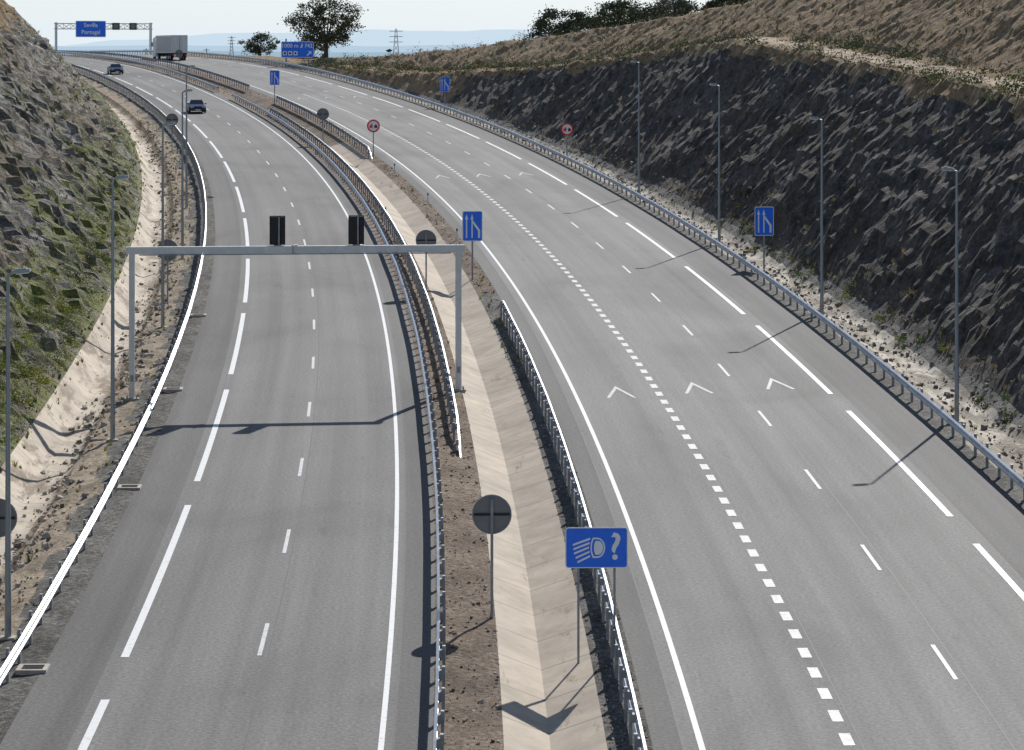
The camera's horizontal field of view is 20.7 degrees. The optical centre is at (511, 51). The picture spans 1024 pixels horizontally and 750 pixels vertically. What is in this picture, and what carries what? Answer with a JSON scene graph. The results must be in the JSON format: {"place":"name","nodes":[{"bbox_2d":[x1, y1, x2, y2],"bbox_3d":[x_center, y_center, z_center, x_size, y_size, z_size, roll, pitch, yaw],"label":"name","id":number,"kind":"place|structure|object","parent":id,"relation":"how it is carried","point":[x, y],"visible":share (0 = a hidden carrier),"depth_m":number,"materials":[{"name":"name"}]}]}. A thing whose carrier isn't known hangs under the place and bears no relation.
{"place":"outdoors","nodes":[
{"label":"outdoors","id":0,"kind":"place"},
{"bbox_2d":[0,0,141,466],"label":"rock cutting","id":1,"kind":"object","parent":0,"point":[20,64],"visible":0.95,"depth_m":163.08,"materials":[{"name":"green stone"}]},
{"bbox_2d":[0,27,141,462],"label":"shrubs","id":2,"kind":"object","parent":1,"relation":"on","point":[24,374],"visible":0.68,"depth_m":130.61,"materials":[{"name":"green plant"}]},
{"bbox_2d":[0,7,141,412],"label":"grass tufts","id":3,"kind":"object","parent":1,"relation":"on","point":[54,324],"visible":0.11,"depth_m":165.85,"materials":[{"name":"plant"}]},
{"bbox_2d":[0,69,214,743],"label":"gravel verge","id":4,"kind":"structure","parent":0,"point":[16,689],"depth_m":103.12,"materials":[{"name":"beige gravel"}]},
{"bbox_2d":[0,498,16,536],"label":"round traffic sign","id":5,"kind":"object","parent":4,"relation":"on","point":[2,517],"visible":0.72,"depth_m":79.49,"materials":[{"name":"grey metal"}]},
{"bbox_2d":[0,267,30,639],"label":"street lamp","id":6,"kind":"object","parent":4,"relation":"on","point":[7,635],"visible":1,"depth_m":76.94,"materials":[{"name":"grey metal"}]},
{"bbox_2d":[15,664,49,674],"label":"drain cover","id":7,"kind":"object","parent":4,"relation":"on","point":[27,669],"visible":1,"depth_m":72.69,"materials":[{"name":"concrete"}]},
{"bbox_2d":[0,88,173,586],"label":"drainage channel","id":8,"kind":"object","parent":4,"relation":"on","point":[52,435],"visible":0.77,"depth_m":123.16,"materials":[{"name":"concrete"}]},
{"bbox_2d":[0,119,195,629],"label":"loose stones","id":9,"kind":"object","parent":4,"relation":"on","point":[18,544],"visible":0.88,"depth_m":119.87,"materials":[{"name":"beige stone"}]},
{"bbox_2d":[0,63,206,685],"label":"guardrail","id":10,"kind":"object","parent":4,"relation":"on","point":[14,654],"visible":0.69,"depth_m":99.67,"materials":[{"name":"metal"}]},
{"bbox_2d":[107,175,128,440],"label":"street lamp","id":11,"kind":"object","parent":4,"relation":"on","point":[112,410],"visible":1,"depth_m":107.44,"materials":[{"name":"grey metal"}]},
{"bbox_2d":[117,484,141,489],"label":"drain cover","id":12,"kind":"object","parent":4,"relation":"on","point":[129,486],"visible":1,"depth_m":96.85,"materials":[{"name":"concrete"}]},
{"bbox_2d":[158,122,174,327],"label":"street lamp","id":13,"kind":"object","parent":4,"relation":"on","point":[162,268],"visible":1,"depth_m":138.44,"materials":[{"name":"grey metal"}]},
{"bbox_2d":[158,239,176,304],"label":"round traffic sign","id":14,"kind":"object","parent":4,"relation":"on","point":[167,242],"visible":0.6,"depth_m":146.98,"materials":[{"name":"grey metal"}]},
{"bbox_2d":[166,113,177,125],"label":"round traffic sign","id":15,"kind":"object","parent":4,"relation":"on","point":[171,117],"visible":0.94,"depth_m":250.99,"materials":[{"name":"grey metal"}]},
{"bbox_2d":[163,387,182,391],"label":"drain cover","id":16,"kind":"object","parent":4,"relation":"on","point":[170,389],"visible":1,"depth_m":117.63,"materials":[{"name":"concrete"}]},
{"bbox_2d":[179,89,192,258],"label":"street lamp","id":17,"kind":"object","parent":4,"relation":"on","point":[182,200],"visible":0.88,"depth_m":167.94,"materials":[{"name":"grey metal"}]},
{"bbox_2d":[184,65,194,208],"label":"street lamp","id":18,"kind":"object","parent":4,"relation":"on","point":[186,178],"visible":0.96,"depth_m":198.95,"materials":[{"name":"grey metal"}]},
{"bbox_2d":[190,314,205,317],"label":"drain cover","id":19,"kind":"object","parent":4,"relation":"on","point":[197,315],"visible":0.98,"depth_m":140.62,"materials":[{"name":"metal"}]},
{"bbox_2d":[124,215,465,400],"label":"lane signal gantry","id":20,"kind":"object","parent":4,"relation":"on","point":[355,231],"visible":0.98,"depth_m":117.57,"materials":[{"name":"metal"}]},
{"bbox_2d":[0,56,434,749],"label":"motorway road","id":21,"kind":"structure","parent":0,"point":[188,672],"depth_m":91.30,"materials":[{"name":"grey asphalt"}]},
{"bbox_2d":[107,63,123,73],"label":"car","id":22,"kind":"object","parent":21,"relation":"on","point":[114,68],"visible":1,"depth_m":386.93,"materials":[{"name":"blue paint"}]},
{"bbox_2d":[187,99,205,112],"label":"car","id":23,"kind":"object","parent":21,"relation":"on","point":[195,104],"visible":0.94,"depth_m":301.68,"materials":[{"name":"blue paint"}]},
{"bbox_2d":[61,50,418,55],"bbox_3d":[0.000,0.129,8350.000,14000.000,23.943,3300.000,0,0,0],"label":"hills","id":24,"kind":"structure","parent":0,"point":[329,53],"depth_m":7727.87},
{"bbox_2d":[51,44,490,51],"bbox_3d":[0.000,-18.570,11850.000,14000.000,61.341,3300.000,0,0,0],"label":"hills","id":25,"kind":"structure","parent":0,"point":[346,48],"depth_m":11280.71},
{"bbox_2d":[71,56,503,749],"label":"median verge","id":26,"kind":"structure","parent":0,"point":[475,652],"depth_m":85.32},
{"bbox_2d":[57,51,218,92],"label":"guardrail","id":27,"kind":"object","parent":26,"relation":"on","point":[151,65],"visible":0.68,"depth_m":406.37,"materials":[{"name":"metal"}]},
{"bbox_2d":[232,93,445,749],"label":"guardrail","id":28,"kind":"object","parent":26,"relation":"on","point":[439,718],"visible":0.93,"depth_m":102.11,"materials":[{"name":"metal"}]},
{"bbox_2d":[270,108,461,456],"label":"guardrail","id":29,"kind":"object","parent":26,"relation":"on","point":[381,211],"visible":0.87,"depth_m":148.08,"materials":[{"name":"metal"}]},
{"bbox_2d":[416,230,436,291],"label":"round traffic sign","id":30,"kind":"object","parent":26,"relation":"on","point":[425,237],"visible":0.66,"depth_m":149.97,"materials":[{"name":"grey metal"}]},
{"bbox_2d":[308,143,650,749],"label":"loose stones","id":31,"kind":"object","parent":26,"relation":"on","point":[482,700],"visible":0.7,"depth_m":84.83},
{"bbox_2d":[472,494,511,617],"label":"round traffic sign","id":32,"kind":"object","parent":26,"relation":"on","point":[491,514],"visible":1,"depth_m":78.98,"materials":[{"name":"grey metal"}]},
{"bbox_2d":[51,28,563,46],"bbox_3d":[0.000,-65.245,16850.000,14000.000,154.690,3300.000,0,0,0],"label":"hills","id":33,"kind":"structure","parent":0,"point":[372,37],"depth_m":16527.10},
{"bbox_2d":[67,55,652,749],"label":"median verge","id":34,"kind":"structure","parent":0,"point":[591,609],"depth_m":98.82,"materials":[{"name":"beige concrete"}]},
{"bbox_2d":[54,21,152,54],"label":"overhead sign gantry","id":35,"kind":"object","parent":34,"relation":"on","point":[91,29],"visible":0.98,"depth_m":515.91,"materials":[{"name":"metal"}]},
{"bbox_2d":[55,50,249,91],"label":"guardrail","id":36,"kind":"object","parent":34,"relation":"on","point":[184,65],"visible":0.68,"depth_m":410.62,"materials":[{"name":"metal"}]},
{"bbox_2d":[270,70,279,103],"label":"lane merge sign","id":37,"kind":"object","parent":34,"relation":"on","point":[274,77],"visible":0.99,"depth_m":321.00,"materials":[{"name":"blue metal"}]},
{"bbox_2d":[276,95,372,158],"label":"guardrail","id":38,"kind":"object","parent":34,"relation":"on","point":[329,123],"visible":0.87,"depth_m":275.19,"materials":[{"name":"metal"}]},
{"bbox_2d":[63,55,607,749],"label":"median drainage channel","id":39,"kind":"object","parent":34,"relation":"on","point":[549,697],"visible":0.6,"depth_m":90.89,"materials":[{"name":"concrete"}]},
{"bbox_2d":[175,50,182,57],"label":"round traffic sign","id":40,"kind":"object","parent":39,"relation":"on","point":[178,53],"visible":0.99,"depth_m":389.97,"materials":[{"name":"grey metal"}]},
{"bbox_2d":[317,108,328,145],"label":"round traffic sign","id":41,"kind":"object","parent":39,"relation":"on","point":[322,114],"visible":1,"depth_m":256.96,"materials":[{"name":"grey metal"}]},
{"bbox_2d":[367,119,379,157],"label":"no overtaking sign","id":42,"kind":"object","parent":34,"relation":"on","point":[373,125],"visible":0.98,"depth_m":241.99,"materials":[{"name":"white metal"}]},
{"bbox_2d":[462,211,481,279],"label":"lane merge sign","id":43,"kind":"object","parent":34,"relation":"on","point":[471,226],"visible":0.96,"depth_m":156.48,"materials":[{"name":"blue metal"}]},
{"bbox_2d":[500,301,646,749],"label":"guardrail","id":44,"kind":"object","parent":34,"relation":"on","point":[634,715],"visible":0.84,"depth_m":89.72,"materials":[{"name":"metal"}]},
{"bbox_2d":[565,527,627,663],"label":"headlight sign","id":45,"kind":"object","parent":34,"relation":"on","point":[596,547],"visible":0.99,"depth_m":74.48,"materials":[{"name":"blue metal"}]},
{"bbox_2d":[5,0,752,45],"label":"sky","id":46,"kind":"structure","parent":0,"point":[168,17],"materials":[{"name":"white"}]},
{"bbox_2d":[275,56,606,742],"bbox_3d":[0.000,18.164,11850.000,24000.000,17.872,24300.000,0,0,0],"label":"ground","id":47,"kind":"structure","parent":0,"point":[340,57],"depth_m":6711.06,"materials":[{"name":"brown soil"}]},
{"bbox_2d":[228,37,234,54],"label":"electricity pylon","id":48,"kind":"object","parent":47,"relation":"on","point":[230,43],"visible":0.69,"depth_m":3299.85,"materials":[{"name":"grey metal"}]},
{"bbox_2d":[389,28,402,53],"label":"electricity pylon","id":49,"kind":"object","parent":47,"relation":"on","point":[396,36],"visible":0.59,"depth_m":1499.28,"materials":[{"name":"grey metal"}]},
{"bbox_2d":[61,54,1023,749],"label":"motorway road","id":50,"kind":"structure","parent":0,"point":[753,684],"depth_m":97.80,"materials":[{"name":"grey asphalt"}]},
{"bbox_2d":[151,35,187,59],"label":"truck","id":51,"kind":"object","parent":50,"relation":"on","point":[167,46],"visible":0.87,"depth_m":444.13,"materials":[{"name":"metal"}]},
{"bbox_2d":[64,54,1023,749],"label":"road markings","id":52,"kind":"object","parent":50,"relation":"on","point":[128,648],"visible":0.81,"depth_m":96.87,"materials":[{"name":"paint"}]},
{"bbox_2d":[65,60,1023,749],"bbox_3d":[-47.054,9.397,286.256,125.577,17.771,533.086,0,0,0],"label":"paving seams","id":53,"kind":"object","parent":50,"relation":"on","point":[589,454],"visible":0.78,"depth_m":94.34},
{"bbox_2d":[141,0,1023,412],"bbox_3d":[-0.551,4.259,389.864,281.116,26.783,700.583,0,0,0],"label":"rock cutting","id":54,"kind":"object","parent":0,"point":[895,200],"visible":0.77,"depth_m":187.88,"materials":[{"name":"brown stone"}]},
{"bbox_2d":[237,31,279,55],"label":"holm oak tree","id":55,"kind":"object","parent":54,"relation":"on","point":[258,49],"visible":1,"depth_m":519.04,"materials":[{"name":"green plant"}]},
{"bbox_2d":[281,39,313,66],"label":"exit sign","id":56,"kind":"object","parent":54,"relation":"on","point":[297,49],"visible":0.98,"depth_m":414.96,"materials":[{"name":"blue metal"}]},
{"bbox_2d":[297,38,329,58],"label":"holm oak tree","id":57,"kind":"object","parent":54,"relation":"on","point":[318,48],"visible":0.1,"depth_m":559.41,"materials":[{"name":"green plant"}]},
{"bbox_2d":[277,0,368,57],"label":"holm oak tree","id":58,"kind":"object","parent":54,"relation":"on","point":[324,37],"visible":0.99,"depth_m":430.51,"materials":[{"name":"green plant"}]},
{"bbox_2d":[524,4,595,38],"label":"holm oak tree","id":59,"kind":"object","parent":54,"relation":"on","point":[549,15],"visible":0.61,"depth_m":383.95,"materials":[{"name":"green plant"}]},
{"bbox_2d":[559,11,602,34],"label":"holm oak tree","id":60,"kind":"object","parent":54,"relation":"on","point":[579,24],"visible":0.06,"depth_m":391.70,"materials":[{"name":"green plant"}]},
{"bbox_2d":[579,0,650,29],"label":"holm oak tree","id":61,"kind":"object","parent":54,"relation":"on","point":[606,7],"visible":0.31,"depth_m":376.86,"materials":[{"name":"green plant"}]},
{"bbox_2d":[598,4,649,27],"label":"holm oak tree","id":62,"kind":"object","parent":54,"relation":"on","point":[619,14],"visible":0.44,"depth_m":367.04,"materials":[{"name":"green plant"}]},
{"bbox_2d":[295,0,1023,424],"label":"shrubs","id":63,"kind":"object","parent":54,"relation":"on","point":[857,44],"visible":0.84,"depth_m":209.12,"materials":[{"name":"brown plant"}]},
{"bbox_2d":[646,2,684,20],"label":"holm oak tree","id":64,"kind":"object","parent":54,"relation":"on","point":[658,9],"visible":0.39,"depth_m":334.74,"materials":[{"name":"green plant"}]},
{"bbox_2d":[310,0,1023,390],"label":"grass tufts","id":65,"kind":"object","parent":54,"relation":"on","point":[756,56],"visible":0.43,"depth_m":216.66,"materials":[{"name":"plant"}]},
{"bbox_2d":[633,0,700,21],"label":"holm oak tree","id":66,"kind":"object","parent":54,"relation":"on","point":[690,7],"visible":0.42,"depth_m":370.51,"materials":[{"name":"green plant"}]},
{"bbox_2d":[694,0,749,11],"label":"holm oak tree","id":67,"kind":"object","parent":54,"relation":"on","point":[709,4],"visible":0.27,"depth_m":318.01,"materials":[{"name":"green plant"}]},
{"bbox_2d":[207,57,1023,510],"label":"gravel verge","id":68,"kind":"structure","parent":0,"point":[991,473],"depth_m":128.92,"materials":[{"name":"grey gravel"}]},
{"bbox_2d":[0,69,1022,604],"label":"grass tufts","id":69,"kind":"object","parent":68,"relation":"on","point":[428,331],"visible":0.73,"depth_m":142.63,"materials":[{"name":"plant"}]},
{"bbox_2d":[92,50,1023,499],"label":"guardrail","id":70,"kind":"object","parent":68,"relation":"on","point":[966,434],"visible":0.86,"depth_m":154.50,"materials":[{"name":"metal"}]},
{"bbox_2d":[209,57,1023,471],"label":"drainage channel","id":71,"kind":"object","parent":68,"relation":"on","point":[921,371],"visible":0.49,"depth_m":145.23,"materials":[{"name":"concrete"}]},
{"bbox_2d":[440,77,449,110],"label":"lane merge sign","id":72,"kind":"object","parent":71,"relation":"on","point":[444,84],"visible":0.96,"depth_m":312.99,"materials":[{"name":"blue metal"}]},
{"bbox_2d":[561,123,572,155],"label":"no overtaking sign","id":73,"kind":"object","parent":71,"relation":"attached to","point":[566,129],"visible":0.99,"depth_m":247.99,"materials":[{"name":"white metal"}]},
{"bbox_2d":[458,110,1023,473],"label":"loose stones","id":74,"kind":"object","parent":71,"relation":"on","point":[931,364],"visible":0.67,"depth_m":144.34,"materials":[{"name":"beige stone"}]},
{"bbox_2d":[755,207,773,269],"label":"lane merge sign","id":75,"kind":"object","parent":71,"relation":"on","point":[764,221],"visible":0.96,"depth_m":162.48,"materials":[{"name":"blue metal"}]},
{"bbox_2d":[630,60,639,197],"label":"street lamp","id":76,"kind":"object","parent":68,"relation":"on","point":[634,61],"visible":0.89,"depth_m":206.94,"materials":[{"name":"grey metal"}]},
{"bbox_2d":[709,83,720,242],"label":"street lamp","id":77,"kind":"object","parent":68,"relation":"on","point":[719,215],"visible":0.82,"depth_m":174.94,"materials":[{"name":"grey metal"}]},
{"bbox_2d":[810,116,824,315],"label":"street lamp","id":78,"kind":"object","parent":68,"relation":"on","point":[821,264],"visible":0.84,"depth_m":142.44,"materials":[{"name":"grey metal"}]},
{"bbox_2d":[941,166,962,422],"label":"street lamp","id":79,"kind":"object","parent":68,"relation":"on","point":[956,396],"visible":0.91,"depth_m":111.44,"materials":[{"name":"grey metal"}]}
]}

